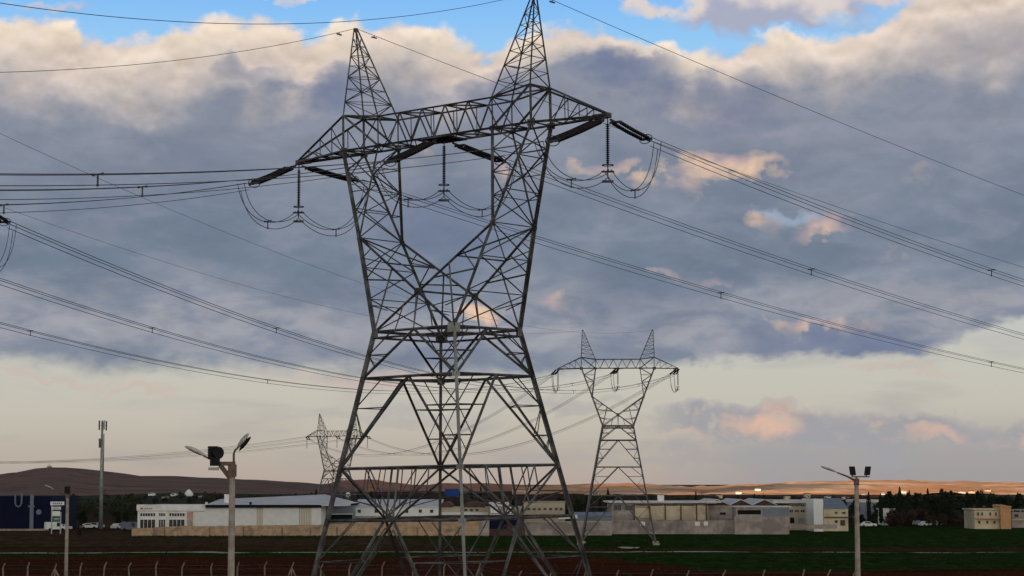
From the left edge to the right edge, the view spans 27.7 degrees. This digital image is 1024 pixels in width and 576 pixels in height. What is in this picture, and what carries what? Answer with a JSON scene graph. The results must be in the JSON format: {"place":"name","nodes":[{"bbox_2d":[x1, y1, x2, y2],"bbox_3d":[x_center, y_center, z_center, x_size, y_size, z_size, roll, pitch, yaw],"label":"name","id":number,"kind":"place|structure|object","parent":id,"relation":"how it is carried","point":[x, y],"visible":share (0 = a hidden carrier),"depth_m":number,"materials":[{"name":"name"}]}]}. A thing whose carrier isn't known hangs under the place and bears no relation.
{"place":"outdoors","nodes":[
{"label":"outdoors","id":0,"kind":"place"},
{"bbox_2d":[0,494,76,530],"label":"building","id":1,"kind":"structure","parent":0,"point":[30,512],"depth_m":497.20,"materials":[{"name":"blue paint"}]},
{"bbox_2d":[0,467,421,495],"bbox_3d":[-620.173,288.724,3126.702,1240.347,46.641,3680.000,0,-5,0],"label":"hills","id":2,"kind":"structure","parent":0,"point":[79,481],"depth_m":2597.55,"materials":[{"name":"soil"}]},
{"bbox_2d":[79,493,378,503],"bbox_3d":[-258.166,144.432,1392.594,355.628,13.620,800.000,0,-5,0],"label":"hills","id":3,"kind":"structure","parent":0,"point":[159,497],"depth_m":1357.32,"materials":[{"name":"soil"}]},
{"bbox_2d":[238,183,301,228],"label":"jumper loop","id":4,"kind":"object","parent":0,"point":[269,221],"visible":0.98,"depth_m":120.45,"materials":[{"name":"metal"}]},
{"bbox_2d":[373,163,447,207],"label":"jumper loop","id":5,"kind":"object","parent":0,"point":[410,199],"visible":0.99,"depth_m":113.17,"materials":[{"name":"metal"}]},
{"bbox_2d":[329,479,529,491],"bbox_3d":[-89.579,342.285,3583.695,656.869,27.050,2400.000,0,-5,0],"label":"hills","id":6,"kind":"structure","parent":0,"point":[476,486],"depth_m":3479.32,"materials":[{"name":"soil"}]},
{"bbox_2d":[489,502,521,514],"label":"building","id":7,"kind":"structure","parent":0,"point":[493,512],"depth_m":497.16,"materials":[{"name":"metal"}]},
{"bbox_2d":[23,551,993,552],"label":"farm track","id":8,"kind":"structure","parent":0,"point":[474,552],"depth_m":338.34,"materials":[{"name":"soil"}]},
{"bbox_2d":[0,485,1023,575],"bbox_3d":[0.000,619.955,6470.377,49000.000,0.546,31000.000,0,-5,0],"label":"ground","id":9,"kind":"structure","parent":0,"point":[106,538],"depth_m":335.33,"materials":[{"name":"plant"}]},
{"bbox_2d":[44,522,64,530],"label":"parked van","id":10,"kind":"object","parent":9,"relation":"on","point":[55,525],"visible":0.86,"depth_m":495.93,"materials":[{"name":"white metal"}]},
{"bbox_2d":[50,502,63,533],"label":"sign totem","id":11,"kind":"object","parent":9,"relation":"on","point":[56,515],"visible":1,"depth_m":467.16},
{"bbox_2d":[45,485,70,575],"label":"street light","id":12,"kind":"object","parent":9,"relation":"on","point":[67,491],"visible":1,"depth_m":158.93,"materials":[{"name":"metal"}]},
{"bbox_2d":[74,511,87,530],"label":"broadleaf tree","id":13,"kind":"object","parent":9,"relation":"on","point":[82,518],"visible":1,"depth_m":496.82,"materials":[{"name":"green plant"}]},
{"bbox_2d":[82,523,96,528],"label":"parked car","id":14,"kind":"object","parent":9,"relation":"on","point":[88,525],"visible":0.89,"depth_m":515.94,"materials":[{"name":"white metal"}]},
{"bbox_2d":[95,420,106,528],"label":"telecom mast","id":15,"kind":"object","parent":9,"relation":"on","point":[101,487],"visible":1,"depth_m":517.71,"materials":[{"name":"metal"}]},
{"bbox_2d":[110,523,120,529],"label":"parked car","id":16,"kind":"object","parent":9,"relation":"on","point":[117,526],"visible":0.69,"depth_m":510.42,"materials":[{"name":"white metal"}]},
{"bbox_2d":[122,508,129,521],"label":"broadleaf tree","id":17,"kind":"object","parent":9,"relation":"on","point":[125,515],"visible":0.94,"depth_m":541.44,"materials":[{"name":"green plant"}]},
{"bbox_2d":[121,522,136,530],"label":"parked van","id":18,"kind":"object","parent":9,"relation":"on","point":[125,526],"visible":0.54,"depth_m":496.03,"materials":[{"name":"grey metal"}]},
{"bbox_2d":[185,433,250,575],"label":"street light","id":19,"kind":"object","parent":9,"relation":"on","point":[215,455],"visible":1,"depth_m":71.55,"materials":[{"name":"concrete"}]},
{"bbox_2d":[137,494,355,527],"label":"building","id":20,"kind":"structure","parent":9,"relation":"on","point":[297,510],"depth_m":477.26,"materials":[{"name":"white concrete"}]},
{"bbox_2d":[140,513,155,515],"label":"window","id":21,"kind":"structure","parent":20,"relation":"in","point":[141,514],"depth_m":477.20,"materials":[{"name":"grey glass"}]},
{"bbox_2d":[140,519,155,527],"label":"window","id":22,"kind":"structure","parent":20,"relation":"in","point":[144,523],"depth_m":476.96,"materials":[{"name":"grey glass"}]},
{"bbox_2d":[158,519,165,526],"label":"window","id":23,"kind":"structure","parent":20,"relation":"in","point":[161,522],"depth_m":476.96,"materials":[{"name":"grey glass"}]},
{"bbox_2d":[169,513,184,515],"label":"window","id":24,"kind":"structure","parent":20,"relation":"in","point":[170,514],"depth_m":477.20,"materials":[{"name":"grey glass"}]},
{"bbox_2d":[169,519,184,526],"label":"window","id":25,"kind":"structure","parent":20,"relation":"in","point":[172,522],"depth_m":477.08,"materials":[{"name":"grey glass"}]},
{"bbox_2d":[132,521,488,536],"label":"retaining wall","id":26,"kind":"structure","parent":9,"relation":"on","point":[472,528],"depth_m":445.10,"materials":[{"name":"concrete"}]},
{"bbox_2d":[307,414,362,500],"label":"electricity pylon","id":27,"kind":"object","parent":9,"relation":"on","point":[333,471],"visible":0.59,"depth_m":665.21,"materials":[{"name":"metal"}]},
{"bbox_2d":[32,436,306,462],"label":"conductor bundle","id":28,"kind":"object","parent":27,"relation":"attached to","point":[174,452],"visible":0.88,"depth_m":682.12,"materials":[{"name":"metal"}]},
{"bbox_2d":[25,436,333,462],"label":"conductor bundle","id":29,"kind":"object","parent":27,"relation":"hanging from","point":[173,454],"visible":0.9,"depth_m":679.87,"materials":[{"name":"metal"}]},
{"bbox_2d":[65,437,356,462],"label":"conductor bundle","id":30,"kind":"object","parent":27,"relation":"attached to","point":[207,455],"visible":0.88,"depth_m":672.12,"materials":[{"name":"metal"}]},
{"bbox_2d":[310,375,551,455],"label":"conductor bundle","id":31,"kind":"object","parent":27,"relation":"attached to","point":[448,436],"visible":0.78,"depth_m":466.50,"materials":[{"name":"metal"}]},
{"bbox_2d":[340,375,609,455],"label":"conductor bundle","id":32,"kind":"object","parent":27,"relation":"hanging from","point":[506,431],"visible":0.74,"depth_m":460.31,"materials":[{"name":"metal"}]},
{"bbox_2d":[326,503,359,523],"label":"building","id":33,"kind":"structure","parent":9,"relation":"on","point":[343,512],"depth_m":489.20,"materials":[{"name":"metal"}]},
{"bbox_2d":[355,499,443,522],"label":"building","id":34,"kind":"structure","parent":9,"relation":"on","point":[431,508],"depth_m":497.23,"materials":[{"name":"metal"}]},
{"bbox_2d":[2,561,854,575],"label":"perimeter fence","id":35,"kind":"object","parent":9,"relation":"on","point":[54,572],"visible":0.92,"depth_m":221.68,"materials":[{"name":"metal"}]},
{"bbox_2d":[295,0,611,575],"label":"electricity pylon","id":36,"kind":"object","parent":9,"relation":"on","point":[453,328],"visible":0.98,"depth_m":114.93,"materials":[{"name":"metal"}]},
{"bbox_2d":[0,28,354,72],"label":"earth wire","id":37,"kind":"object","parent":36,"relation":"attached to","point":[337,33],"visible":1,"depth_m":107.86,"materials":[{"name":"metal"}]},
{"bbox_2d":[0,0,500,23],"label":"earth wire","id":38,"kind":"object","parent":36,"relation":"attached to","point":[231,23],"visible":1,"depth_m":90.21,"materials":[{"name":"metal"}]},
{"bbox_2d":[248,164,296,187],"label":"tension insulator","id":39,"kind":"object","parent":36,"relation":"attached to","point":[279,172],"visible":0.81,"depth_m":121.16,"materials":[{"name":"brown ceramic"}]},
{"bbox_2d":[0,182,252,213],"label":"conductor bundle","id":40,"kind":"object","parent":39,"relation":"attached to","point":[3,205],"visible":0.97,"depth_m":109.15,"materials":[{"name":"metal"}]},
{"bbox_2d":[293,165,303,222],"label":"jumper insulator","id":41,"kind":"object","parent":36,"relation":"hanging from","point":[298,206],"visible":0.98,"depth_m":123.35,"materials":[{"name":"brown ceramic"}]},
{"bbox_2d":[299,183,366,236],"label":"jumper loop","id":42,"kind":"object","parent":41,"relation":"hanging from","point":[336,235],"visible":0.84,"depth_m":125.74,"materials":[{"name":"metal"}]},
{"bbox_2d":[301,165,359,184],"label":"tension insulator","id":43,"kind":"object","parent":36,"relation":"attached to","point":[324,173],"visible":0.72,"depth_m":125.46,"materials":[{"name":"brown ceramic"}]},
{"bbox_2d":[359,179,1023,372],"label":"conductor bundle","id":44,"kind":"object","parent":43,"relation":"hanging from","point":[720,292],"visible":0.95,"depth_m":155.56,"materials":[{"name":"metal"}]},
{"bbox_2d":[383,139,436,166],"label":"tension insulator","id":45,"kind":"object","parent":36,"relation":"attached to","point":[418,148],"visible":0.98,"depth_m":113.54,"materials":[{"name":"brown ceramic"}]},
{"bbox_2d":[0,161,388,199],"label":"conductor bundle","id":46,"kind":"object","parent":45,"relation":"hanging from","point":[142,187],"visible":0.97,"depth_m":95.33,"materials":[{"name":"metal"}]},
{"bbox_2d":[438,141,449,201],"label":"jumper insulator","id":47,"kind":"object","parent":36,"relation":"hanging from","point":[444,173],"visible":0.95,"depth_m":116.45,"materials":[{"name":"brown ceramic"}]},
{"bbox_2d":[442,164,516,216],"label":"jumper loop","id":48,"kind":"object","parent":47,"relation":"hanging from","point":[484,208],"visible":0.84,"depth_m":118.82,"materials":[{"name":"metal"}]},
{"bbox_2d":[452,142,505,164],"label":"tension insulator","id":49,"kind":"object","parent":36,"relation":"attached to","point":[482,154],"visible":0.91,"depth_m":118.94,"materials":[{"name":"brown ceramic"}]},
{"bbox_2d":[534,141,611,188],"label":"jumper loop","id":50,"kind":"object","parent":36,"relation":"hanging from","point":[573,179],"visible":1,"depth_m":105.83,"materials":[{"name":"metal"}]},
{"bbox_2d":[545,117,605,145],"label":"tension insulator","id":51,"kind":"object","parent":36,"relation":"attached to","point":[577,130],"visible":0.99,"depth_m":106.38,"materials":[{"name":"brown ceramic"}]},
{"bbox_2d":[0,140,550,186],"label":"conductor bundle","id":52,"kind":"object","parent":51,"relation":"hanging from","point":[98,174],"visible":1,"depth_m":82.56,"materials":[{"name":"metal"}]},
{"bbox_2d":[601,118,613,182],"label":"jumper insulator","id":53,"kind":"object","parent":36,"relation":"hanging from","point":[608,154],"visible":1,"depth_m":109.51,"materials":[{"name":"brown ceramic"}]},
{"bbox_2d":[604,143,660,198],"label":"jumper loop","id":54,"kind":"object","parent":53,"relation":"hanging from","point":[635,190],"visible":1,"depth_m":111.73,"materials":[{"name":"metal"}]},
{"bbox_2d":[609,119,652,143],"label":"tension insulator","id":55,"kind":"object","parent":36,"relation":"attached to","point":[632,129],"visible":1,"depth_m":111.37,"materials":[{"name":"brown ceramic"}]},
{"bbox_2d":[651,138,1023,285],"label":"conductor bundle","id":56,"kind":"object","parent":55,"relation":"attached to","point":[831,213],"visible":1,"depth_m":127.46,"materials":[{"name":"metal"}]},
{"bbox_2d":[358,29,1021,266],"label":"earth wire","id":57,"kind":"object","parent":36,"relation":"attached to","point":[655,142],"visible":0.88,"depth_m":146.89,"materials":[{"name":"metal"}]},
{"bbox_2d":[506,160,1023,339],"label":"conductor bundle","id":58,"kind":"object","parent":36,"relation":"hanging from","point":[759,250],"visible":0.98,"depth_m":142.12,"materials":[{"name":"metal"}]},
{"bbox_2d":[549,0,1021,194],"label":"earth wire","id":59,"kind":"object","parent":36,"relation":"attached to","point":[770,93],"visible":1,"depth_m":132.00,"materials":[{"name":"metal"}]},
{"bbox_2d":[442,501,489,514],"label":"building","id":60,"kind":"structure","parent":9,"relation":"on","point":[470,508],"depth_m":502.12,"materials":[{"name":"white concrete"}]},
{"bbox_2d":[489,519,523,535],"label":"building","id":61,"kind":"structure","parent":9,"relation":"on","point":[493,525],"depth_m":449.09,"materials":[{"name":"concrete"}]},
{"bbox_2d":[489,520,506,528],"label":"door","id":62,"kind":"structure","parent":61,"relation":"in","point":[493,524],"depth_m":449.16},
{"bbox_2d":[0,535,1022,554],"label":"rough grass","id":63,"kind":"structure","parent":9,"relation":"on","point":[271,536],"depth_m":348.97,"materials":[{"name":"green plant"}]},
{"bbox_2d":[0,537,1023,575],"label":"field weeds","id":64,"kind":"object","parent":9,"relation":"on","point":[666,552],"visible":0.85,"depth_m":346.01,"materials":[{"name":"green plant"}]},
{"bbox_2d":[70,491,1013,519],"bbox_3d":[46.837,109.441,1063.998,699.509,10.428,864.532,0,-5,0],"label":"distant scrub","id":65,"kind":"object","parent":9,"relation":"on","point":[132,508],"visible":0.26,"depth_m":1164.36,"materials":[{"name":"green plant"}]},
{"bbox_2d":[525,521,611,534],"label":"boundary wall","id":66,"kind":"structure","parent":9,"relation":"on","point":[565,527],"depth_m":452.11,"materials":[{"name":"concrete"}]},
{"bbox_2d":[573,497,583,511],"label":"broadleaf tree","id":67,"kind":"object","parent":9,"relation":"on","point":[577,507],"visible":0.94,"depth_m":608.12,"materials":[{"name":"green plant"}]},
{"bbox_2d":[574,512,612,520],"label":"building","id":68,"kind":"structure","parent":9,"relation":"on","point":[606,516],"depth_m":477.17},
{"bbox_2d":[557,329,678,544],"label":"electricity pylon","id":69,"kind":"object","parent":9,"relation":"on","point":[614,427],"visible":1,"depth_m":390.04,"materials":[{"name":"metal"}]},
{"bbox_2d":[1,206,581,333],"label":"earth wire","id":70,"kind":"object","parent":69,"relation":"attached to","point":[240,284],"visible":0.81,"depth_m":215.20,"materials":[{"name":"metal"}]},
{"bbox_2d":[0,278,614,392],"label":"conductor bundle","id":71,"kind":"object","parent":69,"relation":"hanging from","point":[244,352],"visible":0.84,"depth_m":197.08,"materials":[{"name":"metal"}]},
{"bbox_2d":[2,134,649,332],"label":"earth wire","id":72,"kind":"object","parent":69,"relation":"attached to","point":[253,243],"visible":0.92,"depth_m":184.18,"materials":[{"name":"metal"}]},
{"bbox_2d":[8,221,673,393],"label":"conductor bundle","id":73,"kind":"object","parent":69,"relation":"hanging from","point":[260,321],"visible":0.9,"depth_m":171.49,"materials":[{"name":"metal"}]},
{"bbox_2d":[369,374,669,455],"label":"conductor bundle","id":74,"kind":"object","parent":69,"relation":"attached to","point":[542,436],"visible":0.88,"depth_m":463.45,"materials":[{"name":"metal"}]},
{"bbox_2d":[603,495,720,519],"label":"building","id":75,"kind":"structure","parent":9,"relation":"on","point":[661,508],"depth_m":497.08,"materials":[{"name":"grey concrete"}]},
{"bbox_2d":[611,520,733,533],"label":"yard wall","id":76,"kind":"structure","parent":9,"relation":"on","point":[679,526],"depth_m":464.04,"materials":[{"name":"concrete"}]},
{"bbox_2d":[802,499,823,531],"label":"building","id":77,"kind":"structure","parent":9,"relation":"on","point":[814,511],"depth_m":489.40,"materials":[{"name":"metal"}]},
{"bbox_2d":[820,466,870,575],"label":"street light","id":78,"kind":"object","parent":9,"relation":"on","point":[857,524],"visible":1,"depth_m":117.26,"materials":[{"name":"metal"}]},
{"bbox_2d":[848,506,853,523],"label":"broadleaf tree","id":79,"kind":"object","parent":9,"relation":"on","point":[850,513],"visible":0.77,"depth_m":541.35,"materials":[{"name":"green plant"}]},
{"bbox_2d":[849,500,860,518],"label":"broadleaf tree","id":80,"kind":"object","parent":9,"relation":"on","point":[852,506],"visible":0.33,"depth_m":556.17,"materials":[{"name":"green plant"}]},
{"bbox_2d":[866,492,870,521],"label":"cypress","id":81,"kind":"object","parent":9,"relation":"on","point":[868,505],"visible":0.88,"depth_m":556.75,"materials":[{"name":"green plant"}]},
{"bbox_2d":[860,522,876,526],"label":"parked car","id":82,"kind":"object","parent":9,"relation":"on","point":[863,524],"visible":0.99,"depth_m":535.80,"materials":[{"name":"white metal"}]},
{"bbox_2d":[867,511,877,522],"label":"broadleaf tree","id":83,"kind":"object","parent":9,"relation":"on","point":[873,517],"visible":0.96,"depth_m":541.33,"materials":[{"name":"green plant"}]},
{"bbox_2d":[878,493,882,522],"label":"cypress","id":84,"kind":"object","parent":9,"relation":"on","point":[880,512],"visible":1,"depth_m":556.66,"materials":[{"name":"green plant"}]},
{"bbox_2d":[876,508,894,524],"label":"building","id":85,"kind":"structure","parent":9,"relation":"on","point":[885,511],"depth_m":556.79,"materials":[{"name":"metal"}]},
{"bbox_2d":[889,491,893,512],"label":"conifer","id":86,"kind":"object","parent":9,"relation":"on","point":[890,501],"visible":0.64,"depth_m":556.96,"materials":[{"name":"green plant"}]},
{"bbox_2d":[897,486,902,517],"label":"cypress","id":87,"kind":"object","parent":9,"relation":"on","point":[899,501],"visible":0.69,"depth_m":556.79,"materials":[{"name":"green plant"}]},
{"bbox_2d":[906,490,912,522],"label":"conifer","id":88,"kind":"object","parent":9,"relation":"on","point":[909,504],"visible":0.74,"depth_m":556.86,"materials":[{"name":"green plant"}]},
{"bbox_2d":[883,507,963,526],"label":"bare thicket","id":89,"kind":"object","parent":9,"relation":"on","point":[917,513],"visible":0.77,"depth_m":550.39,"materials":[{"name":"plant"}]},
{"bbox_2d":[918,521,933,526],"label":"parked car","id":90,"kind":"object","parent":9,"relation":"on","point":[923,523],"visible":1,"depth_m":543.66,"materials":[{"name":"white metal"}]},
{"bbox_2d":[923,488,932,518],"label":"conifer","id":91,"kind":"object","parent":9,"relation":"on","point":[927,505],"visible":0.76,"depth_m":556.76,"materials":[{"name":"green plant"}]},
{"bbox_2d":[934,488,948,515],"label":"broadleaf tree","id":92,"kind":"object","parent":9,"relation":"on","point":[941,505],"visible":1,"depth_m":556.49,"materials":[{"name":"green plant"}]},
{"bbox_2d":[872,490,1023,523],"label":"wood","id":93,"kind":"object","parent":9,"relation":"on","point":[918,500],"visible":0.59,"depth_m":589.13,"materials":[{"name":"green plant"}]},
{"bbox_2d":[947,490,956,522],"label":"conifer","id":94,"kind":"object","parent":9,"relation":"on","point":[951,507],"visible":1,"depth_m":556.72,"materials":[{"name":"green plant"}]},
{"bbox_2d":[976,489,985,507],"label":"broadleaf tree","id":95,"kind":"object","parent":9,"relation":"on","point":[979,497],"visible":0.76,"depth_m":556.94,"materials":[{"name":"green plant"}]},
{"bbox_2d":[1011,509,1023,527],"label":"building","id":96,"kind":"structure","parent":9,"relation":"on","point":[1017,519],"depth_m":526.85,"materials":[{"name":"beige concrete"}]},
{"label":"electricity pylon","id":97,"kind":"object","parent":9,"relation":"on","visible":0},
{"bbox_2d":[0,215,10,225],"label":"tension insulator","id":98,"kind":"object","parent":97,"relation":"attached to","point":[5,221],"visible":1,"depth_m":133.34,"materials":[{"name":"brown ceramic"}]},
{"bbox_2d":[0,322,553,393],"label":"conductor bundle","id":99,"kind":"object","parent":97,"relation":"hanging from","point":[207,369],"visible":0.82,"depth_m":219.33,"materials":[{"name":"metal"}]},
{"bbox_2d":[0,0,1023,484],"label":"sky","id":100,"kind":"structure","parent":0,"point":[763,397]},
{"bbox_2d":[522,501,565,522],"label":"building","id":101,"kind":"structure","parent":0,"point":[545,507],"depth_m":517.09,"materials":[{"name":"beige concrete"}]},
{"bbox_2d":[701,498,805,529],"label":"building","id":102,"kind":"structure","parent":0,"point":[722,511],"depth_m":502.15,"materials":[{"name":"concrete"}]},
{"bbox_2d":[729,506,791,519],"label":"building","id":103,"kind":"structure","parent":0,"point":[759,510],"depth_m":477.24,"materials":[{"name":"metal"}]},
{"bbox_2d":[512,480,1023,494],"bbox_3d":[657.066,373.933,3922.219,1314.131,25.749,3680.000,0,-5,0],"label":"hills","id":104,"kind":"structure","parent":0,"point":[874,487],"depth_m":2772.86,"materials":[{"name":"soil"}]},
{"bbox_2d":[734,516,836,533],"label":"yard wall","id":105,"kind":"structure","parent":0,"point":[762,525],"depth_m":462.05,"materials":[{"name":"concrete"}]},
{"bbox_2d":[814,498,849,530],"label":"building","id":106,"kind":"structure","parent":0,"point":[835,510],"depth_m":493.14,"materials":[{"name":"beige concrete"}]},
{"bbox_2d":[846,499,878,519],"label":"building","id":107,"kind":"structure","parent":0,"point":[862,505],"depth_m":636.53,"materials":[{"name":"metal"}]},
{"bbox_2d":[962,504,1011,528],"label":"building","id":108,"kind":"structure","parent":0,"point":[997,516],"depth_m":516.88,"materials":[{"name":"beige concrete"}]},
{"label":"jumper insulator","id":109,"kind":"object","parent":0,"visible":0},
{"bbox_2d":[0,225,16,269],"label":"jumper loop","id":110,"kind":"object","parent":109,"relation":"hanging from","point":[10,247],"visible":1,"depth_m":134.06,"materials":[{"name":"metal"}]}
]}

